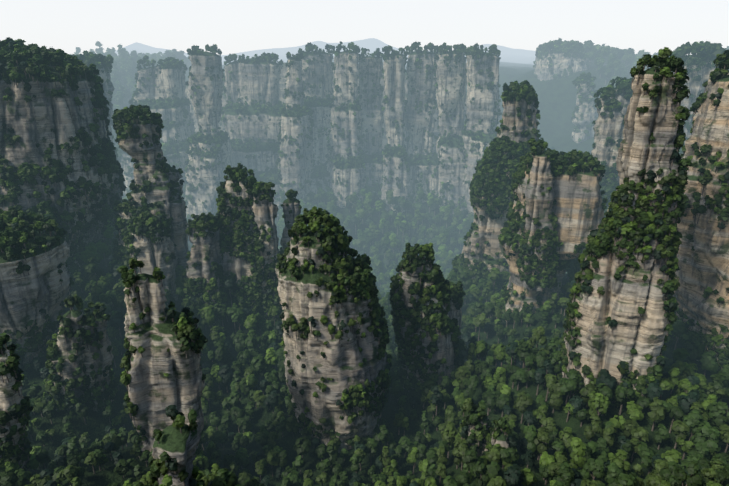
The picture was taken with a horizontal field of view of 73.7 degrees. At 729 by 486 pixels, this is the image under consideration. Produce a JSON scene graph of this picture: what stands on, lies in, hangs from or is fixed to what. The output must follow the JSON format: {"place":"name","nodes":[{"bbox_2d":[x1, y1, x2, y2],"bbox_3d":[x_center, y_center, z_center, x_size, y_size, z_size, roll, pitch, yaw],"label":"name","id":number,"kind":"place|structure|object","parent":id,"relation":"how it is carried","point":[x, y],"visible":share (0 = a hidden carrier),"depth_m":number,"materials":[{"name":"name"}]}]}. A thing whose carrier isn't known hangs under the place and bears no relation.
{"place":"outdoors","nodes":[
{"label":"outdoors","id":0,"kind":"place"},
{"bbox_2d":[0,233,69,370],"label":"cliff","id":1,"kind":"structure","parent":0,"point":[25,299],"depth_m":244.61,"materials":[{"name":"stone"}]},
{"bbox_2d":[0,37,728,485],"bbox_3d":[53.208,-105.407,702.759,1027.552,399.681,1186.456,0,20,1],"label":"trees","id":2,"kind":"object","parent":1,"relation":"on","point":[16,221],"visible":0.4,"depth_m":292.42,"materials":[{"name":"green plant"}]},
{"bbox_2d":[0,63,121,280],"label":"cliff","id":3,"kind":"structure","parent":0,"point":[38,119],"depth_m":298.66,"materials":[{"name":"stone"}]},
{"bbox_2d":[0,0,728,54],"label":"sky","id":4,"kind":"structure","parent":0,"point":[236,26],"materials":[{"name":"white"}]},
{"bbox_2d":[22,38,728,485],"bbox_3d":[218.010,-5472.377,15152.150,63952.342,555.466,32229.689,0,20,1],"label":"terrain","id":5,"kind":"structure","parent":0,"point":[556,100],"depth_m":266.36,"materials":[{"name":"green plant"}]},
{"bbox_2d":[0,348,26,468],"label":"rock pillar","id":6,"kind":"structure","parent":5,"relation":"on","point":[9,397],"depth_m":176.05,"materials":[{"name":"stone"}]},
{"bbox_2d":[51,310,84,410],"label":"rock pillar","id":7,"kind":"structure","parent":5,"relation":"on","point":[65,350],"depth_m":233.99,"materials":[{"name":"stone"}]},
{"bbox_2d":[82,312,113,410],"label":"rock pillar","id":8,"kind":"structure","parent":5,"relation":"on","point":[104,359],"depth_m":242.51,"materials":[{"name":"stone"}]},
{"bbox_2d":[98,67,114,141],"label":"pillar","id":9,"kind":"structure","parent":5,"relation":"on","point":[109,86],"depth_m":593.00,"materials":[{"name":"stone"}]},
{"bbox_2d":[116,118,188,283],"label":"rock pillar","id":10,"kind":"structure","parent":5,"relation":"on","point":[175,209],"depth_m":325.15,"materials":[{"name":"stone"}]},
{"bbox_2d":[127,224,177,304],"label":"rock pillar","id":11,"kind":"structure","parent":5,"relation":"on","point":[151,256],"depth_m":312.03,"materials":[{"name":"stone"}]},
{"bbox_2d":[119,66,194,198],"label":"buttress wall","id":12,"kind":"structure","parent":5,"relation":"on","point":[169,81],"depth_m":825.82,"materials":[{"name":"stone"}]},
{"bbox_2d":[124,273,204,461],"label":"rock pillar","id":13,"kind":"structure","parent":5,"relation":"on","point":[153,393],"depth_m":190.90,"materials":[{"name":"stone"}]},
{"bbox_2d":[152,423,199,485],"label":"rock pillar","id":14,"kind":"structure","parent":5,"relation":"on","point":[174,442],"depth_m":140.57,"materials":[{"name":"stone"}]},
{"bbox_2d":[185,225,222,323],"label":"pillar","id":15,"kind":"structure","parent":5,"relation":"on","point":[209,246],"depth_m":319.62,"materials":[{"name":"stone"}]},
{"bbox_2d":[184,51,232,226],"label":"tower wall","id":16,"kind":"structure","parent":5,"relation":"on","point":[209,108],"depth_m":765.16,"materials":[{"name":"stone"}]},
{"bbox_2d":[221,176,255,309],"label":"pillar","id":17,"kind":"structure","parent":5,"relation":"on","point":[239,267],"depth_m":327.57,"materials":[{"name":"stone"}]},
{"bbox_2d":[221,58,305,215],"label":"buttress wall","id":18,"kind":"structure","parent":5,"relation":"on","point":[261,81],"depth_m":849.98,"materials":[{"name":"stone"}]},
{"bbox_2d":[251,191,280,323],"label":"pillar","id":19,"kind":"structure","parent":5,"relation":"on","point":[265,211],"depth_m":324.10,"materials":[{"name":"stone"}]},
{"bbox_2d":[280,198,300,249],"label":"rock pillar","id":20,"kind":"structure","parent":5,"relation":"on","point":[296,211],"depth_m":342.59,"materials":[{"name":"stone"}]},
{"bbox_2d":[278,58,313,194],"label":"fin wall","id":21,"kind":"structure","parent":5,"relation":"on","point":[299,171],"depth_m":807.94,"materials":[{"name":"stone"}]},
{"bbox_2d":[301,51,332,194],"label":"buttress wall","id":22,"kind":"structure","parent":5,"relation":"on","point":[320,118],"depth_m":862.02,"materials":[{"name":"stone"}]},
{"bbox_2d":[275,229,388,452],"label":"pillar","id":23,"kind":"structure","parent":5,"relation":"on","point":[340,366],"depth_m":226.96,"materials":[{"name":"stone"}]},
{"bbox_2d":[185,62,500,151],"bbox_3d":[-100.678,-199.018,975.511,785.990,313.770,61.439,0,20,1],"label":"wall","id":24,"kind":"structure","parent":5,"relation":"on","point":[282,82],"depth_m":935.32,"materials":[{"name":"stone"}]},
{"bbox_2d":[326,51,366,207],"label":"buttress wall","id":25,"kind":"structure","parent":5,"relation":"on","point":[355,176],"depth_m":838.38,"materials":[{"name":"stone"}]},
{"bbox_2d":[0,40,728,485],"bbox_3d":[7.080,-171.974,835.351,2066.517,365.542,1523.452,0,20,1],"label":"forest trees","id":26,"kind":"object","parent":5,"relation":"on","point":[706,420],"visible":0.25,"depth_m":243.98,"materials":[{"name":"green plant"}]},
{"bbox_2d":[358,56,382,198],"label":"buttress wall","id":27,"kind":"structure","parent":5,"relation":"on","point":[371,64],"depth_m":865.54,"materials":[{"name":"stone"}]},
{"bbox_2d":[381,53,409,213],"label":"buttress wall","id":28,"kind":"structure","parent":5,"relation":"on","point":[394,79],"depth_m":841.30,"materials":[{"name":"stone"}]},
{"bbox_2d":[404,50,438,203],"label":"buttress wall","id":29,"kind":"structure","parent":5,"relation":"on","point":[416,125],"depth_m":861.01,"materials":[{"name":"stone"}]},
{"bbox_2d":[396,255,453,388],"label":"pillar","id":30,"kind":"structure","parent":5,"relation":"on","point":[445,347],"depth_m":266.48,"materials":[{"name":"stone"}]},
{"bbox_2d":[435,50,466,214],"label":"buttress wall","id":31,"kind":"structure","parent":5,"relation":"on","point":[451,97],"depth_m":827.46,"materials":[{"name":"stone"}]},
{"bbox_2d":[449,292,461,339],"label":"pillar","id":32,"kind":"structure","parent":5,"relation":"on","point":[456,314],"depth_m":297.30,"materials":[{"name":"stone"}]},
{"bbox_2d":[467,411,489,458],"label":"pillar","id":33,"kind":"structure","parent":5,"relation":"on","point":[483,422],"depth_m":210.45,"materials":[{"name":"stone"}]},
{"bbox_2d":[462,52,499,216],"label":"buttress wall","id":34,"kind":"structure","parent":5,"relation":"on","point":[481,106],"depth_m":793.03,"materials":[{"name":"stone"}]},
{"bbox_2d":[457,97,537,280],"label":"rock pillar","id":35,"kind":"structure","parent":5,"relation":"on","point":[489,230],"depth_m":427.62,"materials":[{"name":"stone"}]},
{"bbox_2d":[491,430,508,462],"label":"pillar","id":36,"kind":"structure","parent":5,"relation":"on","point":[501,440],"depth_m":200.20,"materials":[{"name":"stone"}]},
{"bbox_2d":[520,152,554,290],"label":"rock pillar","id":37,"kind":"structure","parent":5,"relation":"on","point":[538,207],"depth_m":316.04,"materials":[{"name":"grey stone"}]},
{"bbox_2d":[503,163,603,322],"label":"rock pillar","id":38,"kind":"structure","parent":5,"relation":"on","point":[577,210],"depth_m":322.14,"materials":[{"name":"stone"}]},
{"bbox_2d":[534,49,587,80],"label":"cliff","id":39,"kind":"structure","parent":5,"relation":"on","point":[559,62],"depth_m":1132.17,"materials":[{"name":"stone"}]},
{"bbox_2d":[572,81,597,142],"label":"tower","id":40,"kind":"structure","parent":5,"relation":"on","point":[588,115],"depth_m":946.23,"materials":[{"name":"stone"}]},
{"bbox_2d":[591,98,623,205],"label":"pillar","id":41,"kind":"structure","parent":5,"relation":"on","point":[605,126],"depth_m":496.78,"materials":[{"name":"stone"}]},
{"bbox_2d":[560,67,679,402],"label":"tall pillar","id":42,"kind":"structure","parent":5,"relation":"on","point":[624,297],"depth_m":205.58,"materials":[{"name":"stone"}]},
{"bbox_2d":[610,87,631,114],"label":"pillar","id":43,"kind":"structure","parent":5,"relation":"on","point":[623,101],"depth_m":521.34,"materials":[{"name":"stone"}]},
{"bbox_2d":[673,55,717,153],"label":"pillar","id":44,"kind":"structure","parent":5,"relation":"on","point":[696,88],"depth_m":585.59,"materials":[{"name":"stone"}]},
{"bbox_2d":[673,71,728,371],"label":"cliff","id":45,"kind":"structure","parent":0,"point":[702,269],"depth_m":238.53,"materials":[{"name":"stone"}]}
]}

